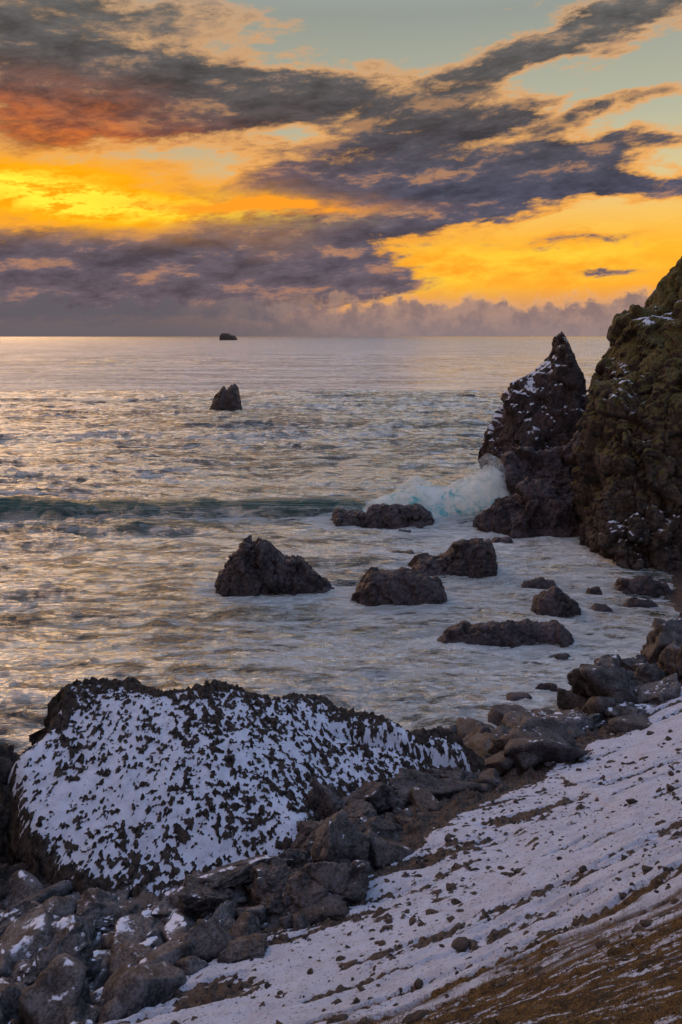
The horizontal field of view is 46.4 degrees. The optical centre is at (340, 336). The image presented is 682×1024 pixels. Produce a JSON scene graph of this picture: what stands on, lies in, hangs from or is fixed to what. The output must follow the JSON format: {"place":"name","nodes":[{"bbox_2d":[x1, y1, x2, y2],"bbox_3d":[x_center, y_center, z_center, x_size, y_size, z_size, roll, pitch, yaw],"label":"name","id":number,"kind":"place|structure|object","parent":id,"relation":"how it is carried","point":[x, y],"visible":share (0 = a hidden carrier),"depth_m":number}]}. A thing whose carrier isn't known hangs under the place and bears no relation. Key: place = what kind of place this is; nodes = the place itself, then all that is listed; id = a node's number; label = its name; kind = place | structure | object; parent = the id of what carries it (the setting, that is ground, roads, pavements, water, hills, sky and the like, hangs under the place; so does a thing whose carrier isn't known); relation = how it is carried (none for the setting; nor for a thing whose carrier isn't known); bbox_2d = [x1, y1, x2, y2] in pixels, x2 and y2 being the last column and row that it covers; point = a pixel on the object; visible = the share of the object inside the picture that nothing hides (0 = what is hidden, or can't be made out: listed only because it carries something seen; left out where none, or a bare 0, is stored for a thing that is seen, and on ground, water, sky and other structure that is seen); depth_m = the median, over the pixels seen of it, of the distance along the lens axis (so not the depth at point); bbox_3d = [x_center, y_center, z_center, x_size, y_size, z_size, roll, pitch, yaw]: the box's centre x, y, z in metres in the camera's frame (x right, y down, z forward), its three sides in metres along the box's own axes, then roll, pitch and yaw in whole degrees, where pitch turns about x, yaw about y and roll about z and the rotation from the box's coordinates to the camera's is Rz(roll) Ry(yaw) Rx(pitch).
{"place":"outdoors","nodes":[
{"label":"outdoors","id":0,"kind":"place"},
{"bbox_2d":[0,863,308,1023],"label":"boulder field","id":1,"kind":"structure","parent":0,"point":[145,962],"depth_m":15.23},
{"bbox_2d":[0,899,60,936],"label":"boulder","id":2,"kind":"object","parent":1,"relation":"on","point":[10,914],"visible":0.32,"depth_m":16.66},
{"bbox_2d":[16,922,102,984],"bbox_3d":[-5.552,12.123,15.211,1.375,1.136,1.490,0,0,37],"label":"boulder","id":3,"kind":"object","parent":1,"relation":"on","point":[71,939],"visible":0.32,"depth_m":15.30},
{"bbox_2d":[74,887,121,934],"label":"boulder","id":4,"kind":"object","parent":1,"relation":"on","point":[91,903],"visible":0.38,"depth_m":17.05},
{"bbox_2d":[144,899,180,926],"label":"boulder","id":5,"kind":"object","parent":1,"relation":"on","point":[160,908],"visible":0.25,"depth_m":16.88},
{"bbox_2d":[177,869,235,921],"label":"boulder","id":6,"kind":"object","parent":1,"relation":"on","point":[197,900],"visible":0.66,"depth_m":16.97},
{"bbox_2d":[208,900,238,930],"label":"boulder","id":7,"kind":"object","parent":1,"relation":"on","point":[223,916],"visible":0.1,"depth_m":16.47},
{"bbox_2d":[217,933,268,963],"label":"boulder","id":8,"kind":"object","parent":1,"relation":"on","point":[246,947],"visible":0.69,"depth_m":14.90},
{"bbox_2d":[196,854,294,889],"bbox_3d":[-2.165,11.994,17.871,2.299,0.569,0.754,0,0,-10],"label":"boulder","id":9,"kind":"object","parent":1,"relation":"on","point":[236,873],"visible":0.72,"depth_m":17.66},
{"bbox_2d":[251,859,298,905],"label":"boulder","id":10,"kind":"object","parent":1,"relation":"on","point":[273,875],"visible":0.5,"depth_m":17.09},
{"bbox_2d":[258,891,292,920],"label":"boulder","id":11,"kind":"object","parent":1,"relation":"on","point":[274,903],"visible":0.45,"depth_m":16.51},
{"bbox_2d":[277,848,312,869],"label":"boulder","id":12,"kind":"object","parent":1,"relation":"on","point":[301,857],"visible":0.33,"depth_m":18.30},
{"bbox_2d":[290,818,361,854],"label":"boulder","id":13,"kind":"object","parent":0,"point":[305,839],"visible":0.21,"depth_m":19.09},
{"bbox_2d":[0,337,679,754],"bbox_3d":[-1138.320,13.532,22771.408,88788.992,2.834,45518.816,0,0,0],"label":"sea","id":14,"kind":"structure","parent":0,"point":[144,491],"depth_m":57.19},
{"bbox_2d":[209,384,241,410],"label":"sea stack","id":15,"kind":"object","parent":14,"relation":"in","point":[228,399],"visible":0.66,"depth_m":149.28},
{"bbox_2d":[219,333,237,339],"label":"distant island","id":16,"kind":"structure","parent":14,"relation":"in","point":[225,336],"depth_m":2966.48},
{"bbox_2d":[214,535,333,596],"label":"sea rock","id":17,"kind":"object","parent":14,"relation":"in","point":[258,566],"visible":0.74,"depth_m":42.90},
{"bbox_2d":[330,503,434,528],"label":"sea rock","id":18,"kind":"object","parent":14,"relation":"in","point":[391,516],"visible":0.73,"depth_m":58.72},
{"bbox_2d":[350,567,446,606],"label":"sea rock","id":19,"kind":"object","parent":14,"relation":"in","point":[375,586],"visible":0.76,"depth_m":41.36},
{"bbox_2d":[392,550,413,553],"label":"sea rock","id":20,"kind":"object","parent":14,"relation":"in","point":[408,551],"visible":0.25,"depth_m":50.90},
{"bbox_2d":[364,466,508,517],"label":"breaking wave","id":21,"kind":"object","parent":14,"relation":"on","point":[468,496],"visible":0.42,"depth_m":61.21},
{"bbox_2d":[407,538,497,578],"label":"sea rock","id":22,"kind":"object","parent":14,"relation":"in","point":[472,558],"visible":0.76,"depth_m":46.73},
{"bbox_2d":[490,536,512,542],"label":"sea rock","id":23,"kind":"object","parent":14,"relation":"in","point":[505,539],"visible":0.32,"depth_m":53.75},
{"bbox_2d":[437,618,573,647],"bbox_3d":[7.504,13.900,36.806,6.547,1.620,2.491,0,0,0],"label":"sea rock","id":24,"kind":"object","parent":14,"relation":"in","point":[514,634],"visible":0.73,"depth_m":36.25},
{"bbox_2d":[506,692,531,700],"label":"sea rock","id":25,"kind":"object","parent":14,"relation":"in","point":[512,696],"visible":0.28,"depth_m":30.47},
{"bbox_2d":[472,477,579,538],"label":"headland ledge","id":26,"kind":"object","parent":14,"relation":"in","point":[530,508],"visible":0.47,"depth_m":56.47},
{"bbox_2d":[477,331,587,479],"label":"sea stack","id":27,"kind":"object","parent":14,"relation":"in","point":[544,406],"visible":0.39,"depth_m":72.17},
{"bbox_2d":[521,577,555,588],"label":"sea rock","id":28,"kind":"object","parent":14,"relation":"in","point":[540,583],"visible":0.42,"depth_m":44.47},
{"bbox_2d":[497,431,580,496],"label":"headland ledge","id":29,"kind":"object","parent":14,"relation":"in","point":[555,465],"visible":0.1,"depth_m":61.95},
{"bbox_2d":[535,683,557,691],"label":"sea rock","id":30,"kind":"object","parent":14,"relation":"in","point":[552,687],"visible":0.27,"depth_m":31.42},
{"bbox_2d":[531,585,580,617],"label":"sea rock","id":31,"kind":"object","parent":14,"relation":"in","point":[554,601],"visible":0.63,"depth_m":39.83},
{"bbox_2d":[555,653,569,659],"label":"sea rock","id":32,"kind":"object","parent":14,"relation":"in","point":[561,656],"visible":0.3,"depth_m":34.49},
{"bbox_2d":[585,586,602,594],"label":"sea rock","id":33,"kind":"object","parent":14,"relation":"in","point":[595,590],"visible":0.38,"depth_m":42.97},
{"bbox_2d":[589,603,612,611],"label":"sea rock","id":34,"kind":"object","parent":14,"relation":"in","point":[600,607],"visible":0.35,"depth_m":40.60},
{"bbox_2d":[623,597,658,607],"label":"sea rock","id":35,"kind":"object","parent":14,"relation":"in","point":[635,602],"visible":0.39,"depth_m":41.32},
{"bbox_2d":[614,574,671,597],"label":"sea rock","id":36,"kind":"object","parent":14,"relation":"in","point":[645,585],"visible":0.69,"depth_m":43.56},
{"bbox_2d":[0,0,681,336],"label":"sky","id":37,"kind":"structure","parent":0,"point":[169,168]},
{"bbox_2d":[10,567,681,1023],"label":"ground","id":38,"kind":"structure","parent":0,"point":[538,889],"depth_m":14.10},
{"bbox_2d":[0,743,19,863],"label":"crag","id":39,"kind":"structure","parent":38,"relation":"on","point":[9,757],"depth_m":20.64},
{"bbox_2d":[0,862,49,908],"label":"crag","id":40,"kind":"structure","parent":38,"relation":"on","point":[7,871],"depth_m":18.83},
{"bbox_2d":[4,676,484,899],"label":"snowy rock slab","id":41,"kind":"structure","parent":38,"relation":"on","point":[135,785],"depth_m":20.98},
{"bbox_2d":[307,776,347,820],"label":"boulder","id":42,"kind":"object","parent":41,"relation":"on","point":[327,801],"visible":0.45,"depth_m":20.82},
{"bbox_2d":[386,784,408,811],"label":"boulder","id":43,"kind":"object","parent":41,"relation":"on","point":[394,799],"visible":0.29,"depth_m":21.43},
{"bbox_2d":[428,768,477,780],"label":"boulder","id":44,"kind":"object","parent":41,"relation":"on","point":[455,774],"visible":0.32,"depth_m":23.24},
{"bbox_2d":[245,767,503,930],"bbox_3d":[0.815,12.641,20.579,4.105,2.233,10.122,0,0,34],"label":"rubble","id":45,"kind":"object","parent":38,"relation":"on","point":[384,852],"visible":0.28,"depth_m":18.31},
{"bbox_2d":[265,859,371,923],"bbox_3d":[-0.552,12.068,16.961,2.443,1.883,1.772,0,0,0],"label":"boulder","id":46,"kind":"object","parent":45,"relation":"on","point":[310,884],"visible":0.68,"depth_m":16.66},
{"bbox_2d":[310,809,369,863],"bbox_3d":[-0.069,11.595,17.946,1.577,1.594,1.036,0,0,-45],"label":"boulder","id":47,"kind":"object","parent":45,"relation":"on","point":[339,837],"visible":0.57,"depth_m":17.73},
{"bbox_2d":[342,798,377,818],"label":"boulder","id":48,"kind":"object","parent":45,"relation":"on","point":[354,808],"visible":0.34,"depth_m":20.25},
{"bbox_2d":[342,780,390,813],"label":"boulder","id":49,"kind":"object","parent":45,"relation":"on","point":[375,793],"visible":0.61,"depth_m":21.21},
{"bbox_2d":[356,815,402,859],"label":"boulder","id":50,"kind":"object","parent":45,"relation":"on","point":[371,828],"visible":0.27,"depth_m":19.00},
{"bbox_2d":[388,767,483,804],"bbox_3d":[2.447,12.900,22.456,3.233,1.293,1.088,0,0,-15],"label":"boulder","id":51,"kind":"object","parent":45,"relation":"on","point":[404,781],"visible":0.48,"depth_m":22.27},
{"bbox_2d":[191,729,681,1023],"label":"scattered stones","id":52,"kind":"object","parent":38,"relation":"on","point":[460,944],"visible":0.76,"depth_m":14.19},
{"bbox_2d":[313,871,681,1023],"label":"dry grass","id":53,"kind":"structure","parent":38,"relation":"on","point":[645,994],"depth_m":10.09},
{"bbox_2d":[448,617,665,775],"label":"shore boulders","id":54,"kind":"object","parent":38,"relation":"on","point":[531,740],"visible":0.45,"depth_m":25.59},
{"bbox_2d":[462,725,491,744],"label":"boulder","id":55,"kind":"object","parent":54,"relation":"on","point":[481,729],"visible":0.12,"depth_m":26.79},
{"bbox_2d":[506,713,536,727],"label":"boulder","id":56,"kind":"object","parent":54,"relation":"on","point":[516,720],"visible":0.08,"depth_m":27.98},
{"bbox_2d":[543,709,607,730],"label":"boulder","id":57,"kind":"object","parent":54,"relation":"on","point":[570,719],"visible":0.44,"depth_m":27.25},
{"bbox_2d":[567,654,636,703],"bbox_3d":[10.076,13.386,29.482,3.379,3.031,3.058,0,0,0],"label":"boulder","id":58,"kind":"object","parent":38,"relation":"on","point":[606,675],"visible":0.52,"depth_m":28.70},
{"bbox_2d":[604,701,656,721],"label":"boulder","id":59,"kind":"object","parent":38,"relation":"on","point":[624,708],"visible":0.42,"depth_m":27.50},
{"bbox_2d":[620,654,650,671],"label":"boulder","id":60,"kind":"object","parent":38,"relation":"on","point":[632,664],"visible":0.2,"depth_m":31.82},
{"bbox_2d":[632,663,666,685],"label":"boulder","id":61,"kind":"object","parent":38,"relation":"on","point":[646,673],"visible":0.34,"depth_m":30.00},
{"bbox_2d":[632,673,680,704],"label":"boulder","id":62,"kind":"object","parent":38,"relation":"on","point":[665,689],"visible":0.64,"depth_m":28.31},
{"bbox_2d":[640,617,681,663],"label":"boulder","id":63,"kind":"object","parent":38,"relation":"on","point":[660,638],"visible":0.68,"depth_m":32.23},
{"bbox_2d":[656,640,681,681],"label":"boulder","id":64,"kind":"object","parent":38,"relation":"on","point":[669,660],"visible":0.66,"depth_m":30.43},
{"bbox_2d":[570,316,681,571],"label":"headland buttress","id":65,"kind":"structure","parent":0,"point":[626,485],"depth_m":49.74},
{"bbox_2d":[587,256,681,402],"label":"headland cliff","id":66,"kind":"structure","parent":0,"point":[635,335],"depth_m":76.57}
]}

